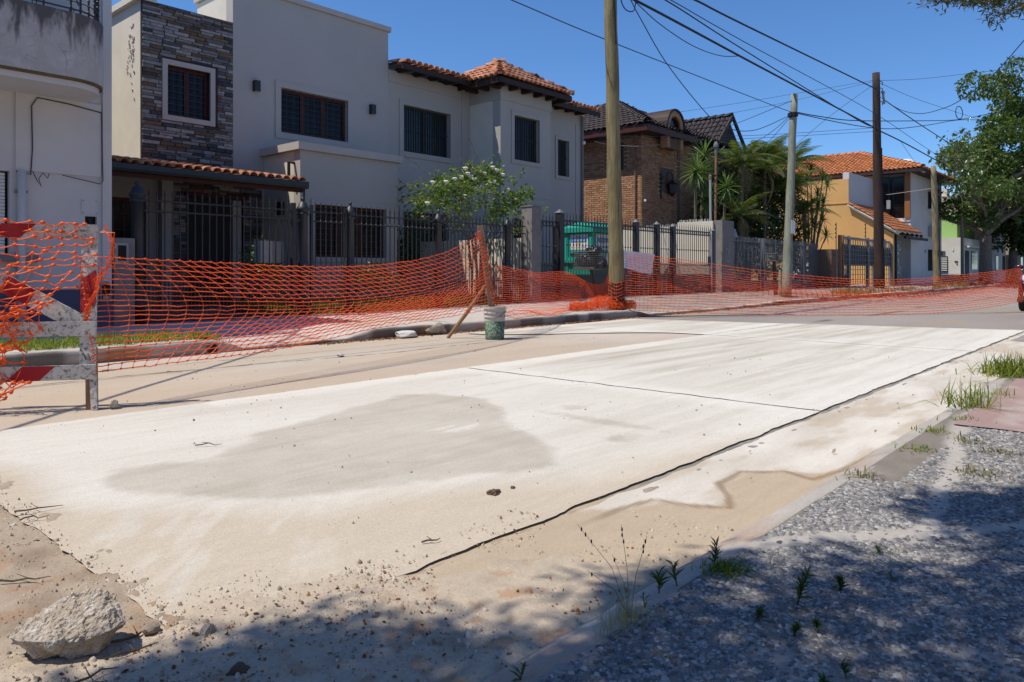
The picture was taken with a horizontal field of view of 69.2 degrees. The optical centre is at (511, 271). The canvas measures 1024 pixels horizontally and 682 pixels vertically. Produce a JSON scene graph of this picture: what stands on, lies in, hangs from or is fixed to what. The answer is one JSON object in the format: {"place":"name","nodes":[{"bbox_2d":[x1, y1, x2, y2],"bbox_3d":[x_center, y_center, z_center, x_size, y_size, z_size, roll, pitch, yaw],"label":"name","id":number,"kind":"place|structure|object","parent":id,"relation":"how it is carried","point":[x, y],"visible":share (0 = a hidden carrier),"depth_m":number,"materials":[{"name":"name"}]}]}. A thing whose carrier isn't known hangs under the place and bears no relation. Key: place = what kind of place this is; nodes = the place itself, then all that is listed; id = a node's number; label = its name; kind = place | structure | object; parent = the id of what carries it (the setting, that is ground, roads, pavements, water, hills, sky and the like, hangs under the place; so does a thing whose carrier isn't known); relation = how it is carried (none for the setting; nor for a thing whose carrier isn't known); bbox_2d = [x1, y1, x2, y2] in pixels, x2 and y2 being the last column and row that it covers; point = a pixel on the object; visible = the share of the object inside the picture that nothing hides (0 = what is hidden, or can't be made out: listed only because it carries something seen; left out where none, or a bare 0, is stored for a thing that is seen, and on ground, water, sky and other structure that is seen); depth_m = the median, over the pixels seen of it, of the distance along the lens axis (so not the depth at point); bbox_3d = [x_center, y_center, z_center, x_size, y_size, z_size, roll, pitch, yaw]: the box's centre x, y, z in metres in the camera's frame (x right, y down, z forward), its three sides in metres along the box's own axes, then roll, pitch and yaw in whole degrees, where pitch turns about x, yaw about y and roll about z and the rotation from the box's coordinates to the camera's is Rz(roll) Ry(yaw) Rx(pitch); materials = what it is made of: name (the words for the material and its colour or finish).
{"place":"outdoors","nodes":[
{"label":"outdoors","id":0,"kind":"place"},
{"bbox_2d":[0,329,231,350],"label":"verge grass","id":1,"kind":"structure","parent":0,"point":[49,343],"depth_m":8.20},
{"bbox_2d":[0,324,714,429],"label":"old lane","id":2,"kind":"structure","parent":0,"point":[145,388],"depth_m":7.21,"materials":[{"name":"concrete"}]},
{"bbox_2d":[0,223,98,410],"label":"road barricade","id":3,"kind":"object","parent":2,"relation":"on","point":[70,321],"visible":0.98,"depth_m":5.13,"materials":[{"name":"white paint"}]},
{"bbox_2d":[0,300,45,400],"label":"safety net","id":4,"kind":"object","parent":3,"relation":"hanging from","point":[16,346],"visible":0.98,"depth_m":4.96,"materials":[{"name":"orange plastic"}]},
{"bbox_2d":[0,218,97,388],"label":"safety net","id":5,"kind":"object","parent":3,"relation":"attached to","point":[31,261],"visible":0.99,"depth_m":5.11,"materials":[{"name":"orange plastic"}]},
{"bbox_2d":[483,306,505,339],"bbox_3d":[-0.244,0.720,10.440,0.332,0.461,0.332,0,0,42],"label":"paint bucket","id":6,"kind":"object","parent":2,"relation":"on","point":[494,317],"visible":1,"depth_m":10.32,"materials":[{"name":"green plastic"}]},
{"bbox_2d":[477,225,494,306],"bbox_3d":[-0.337,0.125,10.433,0.320,1.563,0.060,0,0,-1],"label":"net stake","id":7,"kind":"object","parent":6,"relation":"in","point":[488,280],"visible":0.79,"depth_m":10.41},
{"bbox_2d":[78,235,488,371],"bbox_3d":[-1.538,0.098,7.742,0.424,1.258,5.924,0,0,27],"label":"safety net","id":8,"kind":"object","parent":7,"relation":"attached to","point":[203,305],"visible":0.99,"depth_m":6.61,"materials":[{"name":"orange plastic"}]},
{"bbox_2d":[78,224,115,336],"bbox_3d":[-2.934,0.057,5.214,0.101,0.798,0.259,0,0,42],"label":"net edge","id":9,"kind":"object","parent":8,"relation":"hanging from","point":[97,287],"visible":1,"depth_m":5.25,"materials":[{"name":"orange plastic"}]},
{"bbox_2d":[20,334,978,546],"bbox_3d":[-0.070,0.942,6.782,6.646,0.035,7.981,0,0,42],"label":"road grit","id":10,"kind":"object","parent":2,"relation":"on","point":[833,450],"visible":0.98,"depth_m":4.91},
{"bbox_2d":[0,335,959,668],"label":"dirt bed","id":11,"kind":"object","parent":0,"point":[54,559],"visible":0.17,"depth_m":2.26,"materials":[{"name":"soil"}]},
{"bbox_2d":[7,588,125,660],"bbox_3d":[-1.101,0.882,1.837,0.272,0.136,0.148,0,0,-16],"label":"concrete lump","id":12,"kind":"object","parent":11,"relation":"on","point":[88,621],"visible":1,"depth_m":1.82,"materials":[{"name":"concrete"}]},
{"bbox_2d":[0,492,507,681],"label":"rubble crumbs","id":13,"kind":"object","parent":11,"relation":"on","point":[237,674],"visible":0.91,"depth_m":1.98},
{"bbox_2d":[0,555,634,681],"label":"sand drift","id":14,"kind":"object","parent":11,"relation":"on","point":[538,619],"visible":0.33,"depth_m":1.93,"materials":[{"name":"sand"}]},
{"bbox_2d":[0,508,653,681],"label":"leaf litter","id":15,"kind":"object","parent":11,"relation":"on","point":[302,603],"visible":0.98,"depth_m":1.91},
{"bbox_2d":[0,496,738,681],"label":"pebbles","id":16,"kind":"object","parent":11,"relation":"on","point":[346,632],"visible":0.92,"depth_m":1.99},
{"bbox_2d":[0,368,818,625],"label":"road slab","id":17,"kind":"structure","parent":11,"relation":"on","point":[177,523],"depth_m":3.53,"materials":[{"name":"concrete"}]},
{"bbox_2d":[471,319,783,333],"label":"road slab","id":18,"kind":"structure","parent":11,"relation":"on","point":[663,326],"depth_m":12.47,"materials":[{"name":"concrete"}]},
{"bbox_2d":[415,332,1023,575],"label":"joint filler","id":19,"kind":"object","parent":11,"relation":"on","point":[506,537],"visible":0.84,"depth_m":3.28,"materials":[{"name":"rubber"}]},
{"bbox_2d":[468,335,971,410],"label":"road slab","id":20,"kind":"structure","parent":11,"relation":"on","point":[805,374],"depth_m":7.28,"materials":[{"name":"concrete"}]},
{"bbox_2d":[707,323,1023,350],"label":"road slab","id":21,"kind":"structure","parent":11,"relation":"on","point":[964,339],"depth_m":10.92,"materials":[{"name":"concrete"}]},
{"bbox_2d":[0,282,1001,353],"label":"pavement","id":22,"kind":"structure","parent":0,"point":[479,315],"depth_m":12.62,"materials":[{"name":"concrete"}]},
{"bbox_2d":[112,238,134,325],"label":"gas pillar","id":23,"kind":"structure","parent":22,"relation":"on","point":[124,247],"depth_m":10.84,"materials":[{"name":"grey paint"}]},
{"bbox_2d":[129,180,309,324],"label":"driveway gate","id":24,"kind":"structure","parent":22,"relation":"on","point":[137,195],"depth_m":12.08,"materials":[{"name":"metal"}]},
{"bbox_2d":[254,241,280,262],"bbox_3d":[-4.227,-0.340,12.901,0.220,0.380,0.440,0,0,42],"label":"letter box","id":25,"kind":"object","parent":24,"relation":"attached to","point":[266,251],"visible":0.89,"depth_m":12.79,"materials":[{"name":"grey plastic"}]},
{"bbox_2d":[345,202,525,312],"bbox_3d":[-1.401,-0.265,15.836,0.208,2.110,5.157,0,0,42],"label":"spear fence","id":26,"kind":"object","parent":22,"relation":"on","point":[438,220],"visible":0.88,"depth_m":15.57,"materials":[{"name":"metal"}]},
{"bbox_2d":[309,202,346,312],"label":"pedestrian gate","id":27,"kind":"structure","parent":26,"relation":"attached to","point":[344,214],"depth_m":13.59,"materials":[{"name":"metal"}]},
{"bbox_2d":[521,205,541,301],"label":"gate pier","id":28,"kind":"structure","parent":22,"relation":"on","point":[531,216],"depth_m":17.73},
{"bbox_2d":[541,209,564,299],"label":"scroll gate","id":29,"kind":"structure","parent":22,"relation":"on","point":[559,254],"depth_m":18.64,"materials":[{"name":"metal"}]},
{"bbox_2d":[573,251,608,307],"bbox_3d":[1.680,0.172,15.802,0.548,1.209,0.628,0,0,36],"label":"litter basket","id":30,"kind":"object","parent":22,"relation":"on","point":[590,269],"visible":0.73,"depth_m":15.67,"materials":[{"name":"metal"}]},
{"bbox_2d":[566,295,635,311],"bbox_3d":[1.849,0.641,15.243,1.765,0.329,0.483,0,0,-33],"label":"net heap","id":31,"kind":"object","parent":22,"relation":"on","point":[595,303],"visible":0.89,"depth_m":15.02,"materials":[{"name":"orange plastic"}]},
{"bbox_2d":[604,0,624,309],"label":"utility pole","id":32,"kind":"object","parent":22,"relation":"on","point":[615,237],"visible":0.93,"depth_m":15.23,"materials":[{"name":"wood"}]},
{"bbox_2d":[494,264,608,311],"bbox_3d":[0.563,0.202,13.170,1.052,1.136,5.666,0,0,26],"label":"safety net","id":33,"kind":"object","parent":32,"relation":"attached to","point":[561,278],"visible":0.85,"depth_m":13.68,"materials":[{"name":"orange plastic"}]},
{"bbox_2d":[565,213,715,298],"bbox_3d":[4.033,-0.390,21.915,0.180,2.280,8.290,0,0,42],"label":"fence","id":34,"kind":"object","parent":22,"relation":"on","point":[600,278],"visible":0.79,"depth_m":22.18,"materials":[{"name":"metal"}]},
{"bbox_2d":[606,249,654,274],"bbox_3d":[3.183,-0.260,19.755,2.203,0.700,0.127,0,0,-42],"label":"white banner","id":35,"kind":"object","parent":34,"relation":"attached to","point":[637,260],"visible":0.52,"depth_m":19.95,"materials":[{"name":"fabric"}]},
{"bbox_2d":[714,220,737,291],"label":"meter pier","id":36,"kind":"structure","parent":22,"relation":"on","point":[726,233],"depth_m":25.29,"materials":[{"name":"grey concrete"}]},
{"bbox_2d":[734,236,817,290],"bbox_3d":[10.499,-0.265,29.146,0.100,2.030,8.550,0,0,42],"label":"flat bar fence","id":37,"kind":"object","parent":22,"relation":"on","point":[806,258],"visible":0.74,"depth_m":28.15,"materials":[{"name":"metal"}]},
{"bbox_2d":[781,93,797,297],"bbox_3d":[8.838,-2.338,23.515,0.338,6.682,0.981,0,0,42],"label":"utility pole","id":38,"kind":"object","parent":22,"relation":"on","point":[789,228],"visible":0.91,"depth_m":23.41,"materials":[{"name":"grey concrete"}]},
{"bbox_2d":[511,0,790,111],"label":"overhead cable","id":39,"kind":"object","parent":38,"relation":"attached to","point":[639,53],"visible":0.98,"depth_m":16.57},
{"bbox_2d":[813,249,837,287],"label":"brick pier","id":40,"kind":"structure","parent":22,"relation":"on","point":[825,262],"depth_m":32.31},
{"bbox_2d":[838,235,891,286],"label":"gates","id":41,"kind":"object","parent":22,"relation":"on","point":[855,255],"visible":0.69,"depth_m":34.47,"materials":[{"name":"metal"}]},
{"bbox_2d":[872,72,885,287],"bbox_3d":[16.415,-3.949,33.331,0.498,9.916,1.056,0,0,42],"label":"utility pole","id":42,"kind":"object","parent":22,"relation":"on","point":[879,242],"visible":0.94,"depth_m":33.29,"materials":[{"name":"brown wood"}]},
{"bbox_2d":[633,0,876,128],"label":"overhead cable","id":43,"kind":"object","parent":42,"relation":"attached to","point":[694,31],"visible":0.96,"depth_m":19.87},
{"bbox_2d":[694,0,875,88],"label":"overhead cable","id":44,"kind":"object","parent":42,"relation":"attached to","point":[721,13],"visible":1,"depth_m":22.19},
{"bbox_2d":[832,281,977,294],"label":"kerb scrub","id":45,"kind":"object","parent":22,"relation":"on","point":[859,289],"visible":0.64,"depth_m":29.97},
{"bbox_2d":[931,165,945,285],"bbox_3d":[21.844,-2.184,38.106,0.530,6.455,1.066,0,0,42],"label":"utility pole","id":46,"kind":"object","parent":22,"relation":"on","point":[937,252],"visible":0.94,"depth_m":38.02,"materials":[{"name":"grey concrete"}]},
{"bbox_2d":[931,142,1007,281],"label":"bare tree","id":47,"kind":"object","parent":22,"relation":"on","point":[962,249],"visible":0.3,"depth_m":46.11,"materials":[{"name":"grey plant"}]},
{"bbox_2d":[15,281,1006,352],"bbox_3d":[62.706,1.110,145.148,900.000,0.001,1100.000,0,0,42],"label":"ground","id":48,"kind":"structure","parent":0,"point":[600,311],"depth_m":14.47,"materials":[{"name":"soil"}]},
{"bbox_2d":[942,189,976,238],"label":"green house","id":49,"kind":"structure","parent":48,"relation":"on","point":[951,230],"depth_m":52.91,"materials":[{"name":"paint"}]},
{"bbox_2d":[942,237,979,281],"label":"white house","id":50,"kind":"structure","parent":48,"relation":"on","point":[951,261],"depth_m":50.67,"materials":[{"name":"beige paint"}]},
{"bbox_2d":[927,54,1023,283],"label":"street tree","id":51,"kind":"object","parent":48,"relation":"on","point":[999,174],"visible":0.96,"depth_m":46.40,"materials":[{"name":"green plant"}]},
{"bbox_2d":[941,145,1023,284],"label":"street tree","id":52,"kind":"object","parent":48,"relation":"on","point":[1012,231],"visible":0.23,"depth_m":54.67,"materials":[{"name":"green plant"}]},
{"bbox_2d":[974,227,1005,281],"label":"street house","id":53,"kind":"structure","parent":48,"relation":"on","point":[999,261],"depth_m":61.30,"materials":[{"name":"grey paint"}]},
{"bbox_2d":[112,0,1023,194],"label":"sky","id":54,"kind":"structure","parent":0,"point":[899,40],"materials":[{"name":"blue"}]},
{"bbox_2d":[533,376,1023,681],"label":"pavement","id":55,"kind":"structure","parent":0,"point":[896,464],"depth_m":2.35,"materials":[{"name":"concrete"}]},
{"bbox_2d":[541,426,1023,681],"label":"pavement stones","id":56,"kind":"object","parent":55,"relation":"on","point":[946,616],"visible":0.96,"depth_m":1.93,"materials":[{"name":"gravel"}]},
{"bbox_2d":[754,605,823,636],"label":"weed","id":57,"kind":"object","parent":56,"relation":"on","point":[760,611],"visible":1,"depth_m":1.76,"materials":[{"name":"green plant"}]},
{"bbox_2d":[786,565,818,604],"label":"weed","id":58,"kind":"object","parent":56,"relation":"on","point":[800,588],"visible":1,"depth_m":1.89,"materials":[{"name":"green plant"}]},
{"bbox_2d":[616,285,1023,340],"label":"road","id":59,"kind":"structure","parent":0,"point":[1007,316],"depth_m":16.41,"materials":[{"name":"asphalt"}]},
{"bbox_2d":[0,284,1008,366],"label":"kerb","id":60,"kind":"structure","parent":59,"relation":"on","point":[70,356],"depth_m":10.14,"materials":[{"name":"concrete"}]},
{"bbox_2d":[318,299,844,344],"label":"curb","id":61,"kind":"structure","parent":59,"relation":"on","point":[380,339],"depth_m":13.18,"materials":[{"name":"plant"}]},
{"bbox_2d":[422,333,1023,606],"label":"gutter","id":62,"kind":"object","parent":59,"relation":"on","point":[786,470],"visible":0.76,"depth_m":3.25,"materials":[{"name":"concrete"}]},
{"bbox_2d":[484,364,1023,681],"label":"kerb","id":63,"kind":"structure","parent":59,"relation":"on","point":[569,646],"depth_m":2.08,"materials":[{"name":"concrete"}]},
{"bbox_2d":[570,524,674,642],"bbox_3d":[0.301,0.743,1.812,0.261,0.247,0.364,0,0,42],"label":"sedge clump","id":64,"kind":"object","parent":63,"relation":"on","point":[629,611],"visible":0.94,"depth_m":1.82,"materials":[{"name":"plant"}]},
{"bbox_2d":[691,554,756,584],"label":"grass tuft","id":65,"kind":"object","parent":63,"relation":"on","point":[730,571],"visible":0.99,"depth_m":2.12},
{"bbox_2d":[886,374,1021,411],"bbox_3d":[2.887,0.765,4.724,0.739,0.258,0.890,0,0,42],"label":"grass tuft","id":66,"kind":"object","parent":63,"relation":"on","point":[950,400],"visible":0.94,"depth_m":4.68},
{"bbox_2d":[955,349,1023,382],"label":"grass tuft","id":67,"kind":"object","parent":63,"relation":"on","point":[1009,367],"visible":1,"depth_m":6.10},
{"bbox_2d":[625,253,1023,315],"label":"safety net","id":68,"kind":"object","parent":59,"relation":"on","point":[848,294],"visible":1,"depth_m":16.08,"materials":[{"name":"orange plastic"}]},
{"bbox_2d":[952,377,1023,431],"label":"pink pavement","id":69,"kind":"structure","parent":0,"point":[1006,416],"depth_m":4.42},
{"bbox_2d":[908,0,1023,31],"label":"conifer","id":70,"kind":"object","parent":69,"relation":"on","point":[984,4],"visible":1,"depth_m":9.80,"materials":[{"name":"plant"}]},
{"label":"garden paving","id":71,"kind":"structure","parent":0,"visible":0},
{"bbox_2d":[0,0,112,326],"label":"neighbour house","id":72,"kind":"structure","parent":71,"relation":"on","point":[55,111],"depth_m":10.02,"materials":[{"name":"white paint"}]},
{"bbox_2d":[0,171,6,253],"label":"window","id":73,"kind":"structure","parent":72,"relation":"in","point":[3,175],"depth_m":9.82,"materials":[{"name":"white paint"}]},
{"bbox_2d":[112,0,402,318],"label":"modern house","id":74,"kind":"structure","parent":71,"relation":"on","point":[284,101],"depth_m":16.35,"materials":[{"name":"paint"}]},
{"bbox_2d":[112,197,144,246],"bbox_3d":[-8.067,-0.510,14.390,0.110,1.920,1.800,0,0,42],"label":"window","id":75,"kind":"structure","parent":74,"relation":"in","point":[121,207],"depth_m":14.76,"materials":[{"name":"black glass"}]},
{"bbox_2d":[168,66,207,120],"bbox_3d":[-6.891,-3.750,15.706,0.109,1.040,0.910,0,0,42],"label":"window","id":76,"kind":"structure","parent":74,"relation":"in","point":[187,90],"depth_m":15.71,"materials":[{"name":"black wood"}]},
{"bbox_2d":[281,89,345,141],"bbox_3d":[-4.832,-3.760,18.009,0.109,1.040,1.870,0,0,42],"label":"window","id":77,"kind":"structure","parent":74,"relation":"in","point":[301,113],"depth_m":18.02,"materials":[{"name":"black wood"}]},
{"bbox_2d":[316,205,383,257],"bbox_3d":[-3.727,-0.895,16.994,0.109,1.150,1.950,0,0,42],"label":"window","id":78,"kind":"structure","parent":74,"relation":"in","point":[317,206],"depth_m":16.90,"materials":[{"name":"black"}]},
{"bbox_2d":[229,293,518,313],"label":"lawn","id":79,"kind":"structure","parent":71,"relation":"on","point":[334,311],"depth_m":14.85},
{"bbox_2d":[397,215,427,292],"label":"garden shrub","id":80,"kind":"object","parent":71,"relation":"on","point":[405,246],"visible":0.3,"depth_m":18.96,"materials":[{"name":"green plant"}]},
{"bbox_2d":[382,138,547,297],"bbox_3d":[-1.014,-1.221,17.986,4.197,3.948,3.948,0,0,-8],"label":"rose bush","id":81,"kind":"object","parent":71,"relation":"on","point":[468,178],"visible":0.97,"depth_m":17.66,"materials":[{"name":"green plant"}]},
{"bbox_2d":[421,238,521,298],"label":"dividing wall","id":82,"kind":"structure","parent":71,"relation":"on","point":[467,261],"depth_m":19.08,"materials":[{"name":"beige paint"}]},
{"bbox_2d":[388,58,600,295],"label":"tiled house","id":83,"kind":"structure","parent":71,"relation":"on","point":[517,119],"depth_m":21.38,"materials":[{"name":"beige paint"}]},
{"bbox_2d":[404,212,444,261],"bbox_3d":[-2.471,-0.935,20.687,0.138,1.370,1.650,0,0,42],"label":"window","id":84,"kind":"structure","parent":83,"relation":"in","point":[405,220],"depth_m":20.54,"materials":[{"name":"black glass"}]},
{"bbox_2d":[404,106,447,157],"bbox_3d":[-2.451,-3.870,20.710,0.138,1.260,1.730,0,0,42],"label":"window","id":85,"kind":"structure","parent":83,"relation":"in","point":[425,132],"depth_m":20.74,"materials":[{"name":"glass"}]},
{"bbox_2d":[515,116,536,162],"bbox_3d":[0.337,-3.885,21.953,0.138,1.290,1.140,0,0,42],"label":"window","id":86,"kind":"structure","parent":83,"relation":"in","point":[525,130],"depth_m":22.03,"materials":[{"name":"black glass"}]},
{"bbox_2d":[558,140,566,176],"bbox_3d":[1.586,-3.745,24.625,0.138,1.190,0.610,0,0,42],"label":"window","id":87,"kind":"structure","parent":83,"relation":"in","point":[562,159],"depth_m":24.70,"materials":[{"name":"black glass"}]},
{"bbox_2d":[565,222,608,275],"bbox_3d":[2.188,-0.330,20.976,1.160,2.120,1.250,0,0,42],"label":"portable toilet","id":88,"kind":"object","parent":71,"relation":"on","point":[567,241],"visible":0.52,"depth_m":20.64,"materials":[{"name":"teal plastic"}]},
{"bbox_2d":[582,101,750,280],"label":"brick house","id":89,"kind":"structure","parent":71,"relation":"on","point":[653,191],"depth_m":28.40,"materials":[{"name":"brown brick"}]},
{"bbox_2d":[623,218,713,273],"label":"boundary wall","id":90,"kind":"structure","parent":71,"relation":"on","point":[689,223],"depth_m":26.04,"materials":[{"name":"beige paint"}]},
{"bbox_2d":[676,147,714,221],"bbox_3d":[6.551,-1.846,26.402,1.449,5.200,1.432,0,0,2],"label":"yucca","id":91,"kind":"object","parent":71,"relation":"on","point":[695,175],"visible":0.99,"depth_m":26.35,"materials":[{"name":"green plant"}]},
{"bbox_2d":[683,134,724,197],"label":"yucca","id":92,"kind":"object","parent":71,"relation":"on","point":[704,149],"visible":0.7,"depth_m":27.14,"materials":[{"name":"green plant"}]},
{"bbox_2d":[689,180,726,220],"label":"yucca","id":93,"kind":"object","parent":71,"relation":"on","point":[706,205],"visible":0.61,"depth_m":26.78,"materials":[{"name":"green plant"}]},
{"bbox_2d":[712,170,739,217],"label":"yucca","id":94,"kind":"object","parent":71,"relation":"on","point":[726,193],"visible":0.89,"depth_m":28.32,"materials":[{"name":"green plant"}]},
{"bbox_2d":[706,140,787,280],"bbox_3d":[9.184,-2.194,29.590,2.582,5.893,2.707,0,0,-23],"label":"palm tree","id":95,"kind":"object","parent":71,"relation":"on","point":[741,157],"visible":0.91,"depth_m":29.43,"materials":[{"name":"green plant"}]},
{"bbox_2d":[717,192,776,280],"bbox_3d":[8.864,-1.144,29.022,2.561,3.796,2.496,0,0,-31],"label":"palm tree","id":96,"kind":"object","parent":71,"relation":"on","point":[740,210],"visible":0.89,"depth_m":28.87,"materials":[{"name":"green plant"}]},
{"bbox_2d":[689,163,810,279],"bbox_3d":[10.401,-2.126,32.036,2.263,5.429,10.274,0,0,42],"label":"garden thicket","id":97,"kind":"object","parent":71,"relation":"on","point":[755,229],"visible":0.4,"depth_m":31.81,"materials":[{"name":"green plant"}]},
{"bbox_2d":[729,151,803,237],"bbox_3d":[10.830,-2.174,31.522,2.982,5.853,3.046,0,0,42],"label":"palm tree","id":98,"kind":"object","parent":71,"relation":"on","point":[771,163],"visible":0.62,"depth_m":31.37,"materials":[{"name":"green plant"}]},
{"bbox_2d":[742,134,802,236],"bbox_3d":[11.159,-2.607,32.626,2.770,6.718,3.157,0,0,42],"label":"palm tree","id":99,"kind":"object","parent":71,"relation":"on","point":[773,146],"visible":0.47,"depth_m":32.14,"materials":[{"name":"green plant"}]},
{"bbox_2d":[770,169,822,216],"bbox_3d":[12.171,-1.813,32.547,2.438,5.132,2.387,0,0,-21],"label":"palm tree","id":100,"kind":"object","parent":71,"relation":"on","point":[797,183],"visible":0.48,"depth_m":32.43,"materials":[{"name":"green plant"}]},
{"bbox_2d":[775,138,833,193],"bbox_3d":[12.661,-2.659,34.153,3.237,6.823,3.528,0,0,-39],"label":"palm tree","id":101,"kind":"object","parent":71,"relation":"on","point":[800,159],"visible":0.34,"depth_m":33.86,"materials":[{"name":"green plant"}]},
{"bbox_2d":[782,196,841,241],"bbox_3d":[13.080,-1.304,33.233,2.532,4.114,2.214,0,0,-34],"label":"palm tree","id":102,"kind":"object","parent":71,"relation":"on","point":[802,206],"visible":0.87,"depth_m":33.14,"materials":[{"name":"green plant"}]},
{"bbox_2d":[800,161,837,248],"bbox_3d":[14.003,-2.214,34.060,1.536,5.872,3.593,0,0,42],"label":"dracaena bush","id":103,"kind":"object","parent":71,"relation":"on","point":[814,223],"visible":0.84,"depth_m":33.98,"materials":[{"name":"green plant"}]},
{"bbox_2d":[753,151,958,285],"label":"corner house","id":104,"kind":"structure","parent":71,"relation":"on","point":[907,224],"depth_m":42.29,"materials":[{"name":"paint"}]},
{"bbox_2d":[883,176,904,217],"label":"window","id":105,"kind":"structure","parent":104,"relation":"in","point":[897,184],"depth_m":42.66,"materials":[{"name":"black glass"}]},
{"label":"lawn bed","id":106,"kind":"structure","parent":0,"visible":0},
{"bbox_2d":[239,235,286,303],"bbox_3d":[-4.776,0.052,14.141,0.786,1.498,0.858,0,0,10],"label":"garden shrub","id":107,"kind":"object","parent":106,"relation":"on","point":[261,265],"visible":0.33,"depth_m":14.02,"materials":[{"name":"green plant"}]},
{"bbox_2d":[337,261,408,299],"bbox_3d":[-3.045,0.293,15.794,1.122,1.018,1.960,0,0,42],"label":"garden shrub","id":108,"kind":"object","parent":106,"relation":"on","point":[373,272],"visible":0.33,"depth_m":15.71,"materials":[{"name":"green plant"}]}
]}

